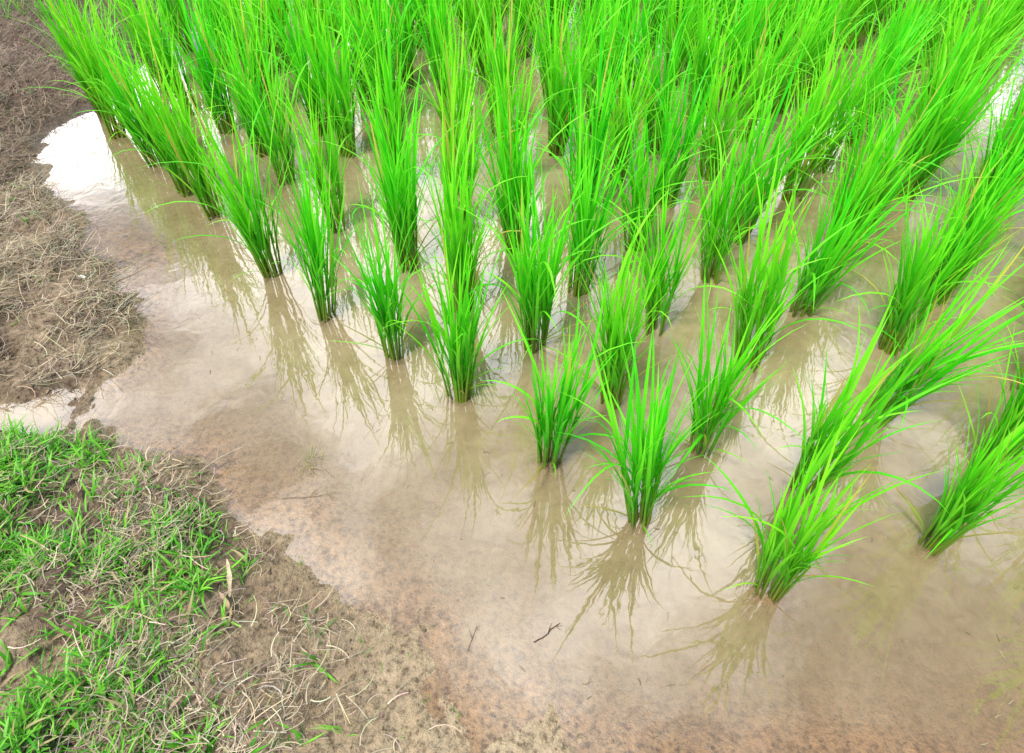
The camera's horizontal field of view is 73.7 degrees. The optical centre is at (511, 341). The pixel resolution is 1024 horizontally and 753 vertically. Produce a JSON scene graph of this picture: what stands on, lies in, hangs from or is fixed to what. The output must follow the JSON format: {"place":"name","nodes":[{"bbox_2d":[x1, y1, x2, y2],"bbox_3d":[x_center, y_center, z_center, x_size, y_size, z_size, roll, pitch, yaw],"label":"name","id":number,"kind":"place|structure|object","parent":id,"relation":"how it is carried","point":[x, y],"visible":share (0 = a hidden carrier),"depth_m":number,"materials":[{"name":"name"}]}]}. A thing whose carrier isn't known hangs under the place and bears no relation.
{"place":"outdoors","nodes":[
{"label":"outdoors","id":0,"kind":"place"},
{"bbox_2d":[0,0,1023,717],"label":"paddy water","id":1,"kind":"structure","parent":0,"point":[588,574],"depth_m":2.02,"materials":[{"name":"brown liquid"}]},
{"bbox_2d":[282,486,335,498],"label":"twig","id":2,"kind":"object","parent":1,"relation":"on","point":[309,496],"visible":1,"depth_m":1.84,"materials":[{"name":"brown wood"}]},
{"bbox_2d":[295,441,325,476],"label":"water weed","id":3,"kind":"object","parent":1,"relation":"on","point":[312,456],"visible":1,"depth_m":1.92,"materials":[{"name":"plant"}]},
{"bbox_2d":[468,626,478,651],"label":"twig","id":4,"kind":"object","parent":1,"relation":"on","point":[472,638],"visible":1,"depth_m":1.57,"materials":[{"name":"brown wood"}]},
{"bbox_2d":[69,122,1019,744],"bbox_3d":[0.046,-0.125,2.385,4.308,0.001,2.846,0,45,0],"label":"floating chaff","id":5,"kind":"object","parent":1,"relation":"on","point":[575,490],"visible":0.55,"depth_m":1.80,"materials":[{"name":"plant"}]},
{"bbox_2d":[534,623,559,642],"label":"twig","id":6,"kind":"object","parent":1,"relation":"on","point":[546,634],"visible":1,"depth_m":1.58,"materials":[{"name":"brown wood"}]},
{"bbox_2d":[568,131,748,335],"bbox_3d":[0.450,-0.278,2.114,0.528,0.702,0.423,6,45,6],"label":"rice plant","id":7,"kind":"object","parent":1,"relation":"in","point":[661,289],"visible":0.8,"depth_m":2.10,"materials":[{"name":"green plant"}]},
{"bbox_2d":[883,383,1023,559],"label":"rice plant","id":8,"kind":"object","parent":1,"relation":"in","point":[973,503],"visible":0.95,"depth_m":1.55,"materials":[{"name":"green plant"}]},
{"bbox_2d":[0,0,1023,752],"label":"ground","id":9,"kind":"structure","parent":0,"point":[360,536],"depth_m":1.65,"materials":[{"name":"brown soil"}]},
{"bbox_2d":[11,0,108,117],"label":"rice plant","id":10,"kind":"object","parent":9,"relation":"on","point":[62,39],"visible":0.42,"depth_m":3.13,"materials":[{"name":"green plant"}]},
{"bbox_2d":[1,0,155,138],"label":"rice plant","id":11,"kind":"object","parent":9,"relation":"on","point":[86,66],"visible":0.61,"depth_m":2.98,"materials":[{"name":"green plant"}]},
{"bbox_2d":[16,0,176,167],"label":"rice plant","id":12,"kind":"object","parent":9,"relation":"on","point":[115,92],"visible":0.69,"depth_m":2.76,"materials":[{"name":"green plant"}]},
{"bbox_2d":[111,252,151,280],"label":"twig","id":13,"kind":"object","parent":9,"relation":"on","point":[131,265],"visible":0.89,"depth_m":2.52,"materials":[{"name":"brown wood"}]},
{"bbox_2d":[0,0,289,752],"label":"leaf litter","id":14,"kind":"object","parent":9,"relation":"on","point":[176,700],"visible":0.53,"depth_m":1.75,"materials":[{"name":"plant"}]},
{"bbox_2d":[106,0,198,114],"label":"rice plant","id":15,"kind":"object","parent":9,"relation":"on","point":[143,27],"visible":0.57,"depth_m":3.13,"materials":[{"name":"green plant"}]},
{"bbox_2d":[87,2,229,196],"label":"rice plant","id":16,"kind":"object","parent":9,"relation":"on","point":[176,169],"visible":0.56,"depth_m":2.62,"materials":[{"name":"green plant"}]},
{"bbox_2d":[108,0,251,133],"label":"rice plant","id":17,"kind":"object","parent":9,"relation":"on","point":[203,63],"visible":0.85,"depth_m":3.02,"materials":[{"name":"green plant"}]},
{"bbox_2d":[99,18,263,221],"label":"rice plant","id":18,"kind":"object","parent":9,"relation":"on","point":[171,133],"visible":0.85,"depth_m":2.52,"materials":[{"name":"green plant"}]},
{"bbox_2d":[169,455,207,471],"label":"twig","id":19,"kind":"object","parent":9,"relation":"on","point":[189,464],"visible":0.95,"depth_m":1.86,"materials":[{"name":"brown wood"}]},
{"bbox_2d":[185,533,206,579],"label":"twig","id":20,"kind":"object","parent":9,"relation":"on","point":[203,573],"visible":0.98,"depth_m":1.64,"materials":[{"name":"brown wood"}]},
{"bbox_2d":[139,63,293,279],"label":"rice plant","id":21,"kind":"object","parent":9,"relation":"on","point":[253,234],"visible":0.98,"depth_m":2.23,"materials":[{"name":"green plant"}]},
{"bbox_2d":[194,444,243,477],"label":"twig","id":22,"kind":"object","parent":9,"relation":"on","point":[201,470],"visible":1,"depth_m":1.89,"materials":[{"name":"brown wood"}]},
{"bbox_2d":[219,592,231,614],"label":"dead leaf","id":23,"kind":"object","parent":9,"relation":"on","point":[227,604],"visible":0.79,"depth_m":1.58,"materials":[{"name":"plant"}]},
{"bbox_2d":[226,559,231,596],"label":"dead leaf","id":24,"kind":"object","parent":9,"relation":"on","point":[229,578],"visible":0.94,"depth_m":1.61,"materials":[{"name":"plant"}]},
{"bbox_2d":[0,0,459,752],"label":"grass","id":25,"kind":"structure","parent":9,"relation":"on","point":[50,686],"depth_m":1.56,"materials":[{"name":"green plant"}]},
{"bbox_2d":[0,0,473,752],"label":"dry straw","id":26,"kind":"object","parent":9,"relation":"on","point":[6,208],"visible":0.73,"depth_m":1.64,"materials":[{"name":"beige plant"}]},
{"bbox_2d":[192,0,310,157],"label":"rice plant","id":27,"kind":"object","parent":9,"relation":"on","point":[242,111],"visible":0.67,"depth_m":2.86,"materials":[{"name":"green plant"}]},
{"bbox_2d":[207,0,297,111],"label":"rice plant","id":28,"kind":"object","parent":9,"relation":"on","point":[248,8],"visible":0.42,"depth_m":3.18,"materials":[{"name":"green plant"}]},
{"bbox_2d":[201,3,317,185],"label":"rice plant","id":29,"kind":"object","parent":9,"relation":"on","point":[276,141],"visible":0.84,"depth_m":2.73,"materials":[{"name":"green plant"}]},
{"bbox_2d":[221,0,352,136],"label":"rice plant","id":30,"kind":"object","parent":9,"relation":"on","point":[302,56],"visible":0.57,"depth_m":2.95,"materials":[{"name":"green plant"}]},
{"bbox_2d":[250,118,368,322],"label":"rice plant","id":31,"kind":"object","parent":9,"relation":"on","point":[313,239],"visible":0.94,"depth_m":2.13,"materials":[{"name":"green plant"}]},
{"bbox_2d":[258,42,377,233],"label":"rice plant","id":32,"kind":"object","parent":9,"relation":"on","point":[333,166],"visible":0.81,"depth_m":2.48,"materials":[{"name":"green plant"}]},
{"bbox_2d":[283,0,393,157],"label":"rice plant","id":33,"kind":"object","parent":9,"relation":"on","point":[341,95],"visible":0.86,"depth_m":2.85,"materials":[{"name":"green plant"}]},
{"bbox_2d":[320,5,444,172],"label":"rice plant","id":34,"kind":"object","parent":9,"relation":"on","point":[394,108],"visible":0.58,"depth_m":2.63,"materials":[{"name":"green plant"}]},
{"bbox_2d":[318,177,450,363],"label":"rice plant","id":35,"kind":"object","parent":9,"relation":"on","point":[388,303],"visible":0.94,"depth_m":2.00,"materials":[{"name":"green plant"}]},
{"bbox_2d":[313,54,475,273],"bbox_3d":[-0.372,-0.536,2.280,0.493,0.851,0.564,4,48,1],"label":"rice plant","id":36,"kind":"object","parent":9,"relation":"on","point":[395,186],"visible":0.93,"depth_m":2.26,"materials":[{"name":"green plant"}]},
{"bbox_2d":[0,0,894,751],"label":"mud clods","id":37,"kind":"object","parent":9,"relation":"on","point":[520,654],"visible":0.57,"depth_m":1.65,"materials":[{"name":"brown soil"}]},
{"bbox_2d":[386,208,544,404],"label":"rice plant","id":38,"kind":"object","parent":9,"relation":"on","point":[459,342],"visible":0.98,"depth_m":1.89,"materials":[{"name":"green plant"}]},
{"bbox_2d":[407,94,530,312],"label":"rice plant","id":39,"kind":"object","parent":9,"relation":"on","point":[456,230],"visible":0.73,"depth_m":2.08,"materials":[{"name":"green plant"}]},
{"bbox_2d":[416,33,524,233],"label":"rice plant","id":40,"kind":"object","parent":9,"relation":"on","point":[447,146],"visible":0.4,"depth_m":2.41,"materials":[{"name":"green plant"}]},
{"bbox_2d":[457,42,599,253],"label":"rice plant","id":41,"kind":"object","parent":9,"relation":"on","point":[517,162],"visible":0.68,"depth_m":2.34,"materials":[{"name":"green plant"}]},
{"bbox_2d":[458,137,649,366],"bbox_3d":[0.084,-0.224,1.984,0.489,0.825,0.560,23,55,18],"label":"rice plant","id":42,"kind":"object","parent":9,"relation":"on","point":[535,301],"visible":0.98,"depth_m":1.97,"materials":[{"name":"green plant"}]},
{"bbox_2d":[98,0,1023,396],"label":"rice crop","id":43,"kind":"object","parent":9,"relation":"on","point":[948,98],"visible":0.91,"depth_m":2.74,"materials":[{"name":"green plant"}]},
{"bbox_2d":[486,278,643,492],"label":"rice plant","id":44,"kind":"object","parent":9,"relation":"on","point":[545,427],"visible":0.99,"depth_m":1.70,"materials":[{"name":"green plant"}]},
{"bbox_2d":[531,72,668,297],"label":"rice plant","id":45,"kind":"object","parent":9,"relation":"on","point":[582,232],"visible":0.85,"depth_m":2.21,"materials":[{"name":"green plant"}]},
{"bbox_2d":[544,194,688,417],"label":"rice plant","id":46,"kind":"object","parent":9,"relation":"on","point":[614,367],"visible":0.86,"depth_m":1.81,"materials":[{"name":"green plant"}]},
{"bbox_2d":[552,314,733,543],"bbox_3d":[0.236,0.249,1.558,0.455,0.755,0.428,-27,47,-20],"label":"rice plant","id":47,"kind":"object","parent":9,"relation":"on","point":[645,457],"visible":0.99,"depth_m":1.58,"materials":[{"name":"green plant"}]},
{"bbox_2d":[634,269,811,478],"bbox_3d":[0.491,0.130,1.680,0.336,0.745,0.432,3,45,3],"label":"rice plant","id":48,"kind":"object","parent":9,"relation":"on","point":[726,383],"visible":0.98,"depth_m":1.73,"materials":[{"name":"green plant"}]},
{"bbox_2d":[703,133,869,380],"bbox_3d":[0.744,-0.165,1.907,0.514,0.852,0.402,6,45,6],"label":"rice plant","id":49,"kind":"object","parent":9,"relation":"on","point":[773,276],"visible":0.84,"depth_m":1.95,"materials":[{"name":"green plant"}]},
{"bbox_2d":[687,366,944,604],"bbox_3d":[0.595,0.344,1.458,0.421,0.753,0.341,20,48,19],"label":"rice plant","id":50,"kind":"object","parent":9,"relation":"on","point":[776,547],"visible":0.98,"depth_m":1.44,"materials":[{"name":"green plant"}]},
{"bbox_2d":[764,284,979,514],"bbox_3d":[0.812,0.219,1.565,0.442,0.786,0.312,10,46,10],"label":"rice plant","id":51,"kind":"object","parent":9,"relation":"on","point":[819,427],"visible":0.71,"depth_m":1.59,"materials":[{"name":"green plant"}]},
{"bbox_2d":[828,235,1023,429],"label":"rice plant","id":52,"kind":"object","parent":9,"relation":"on","point":[925,373],"visible":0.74,"depth_m":1.77,"materials":[{"name":"green plant"}]},
{"bbox_2d":[957,314,1023,478],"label":"rice plant","id":53,"kind":"object","parent":9,"relation":"on","point":[1005,416],"visible":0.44,"depth_m":1.74,"materials":[{"name":"green plant"}]}
]}

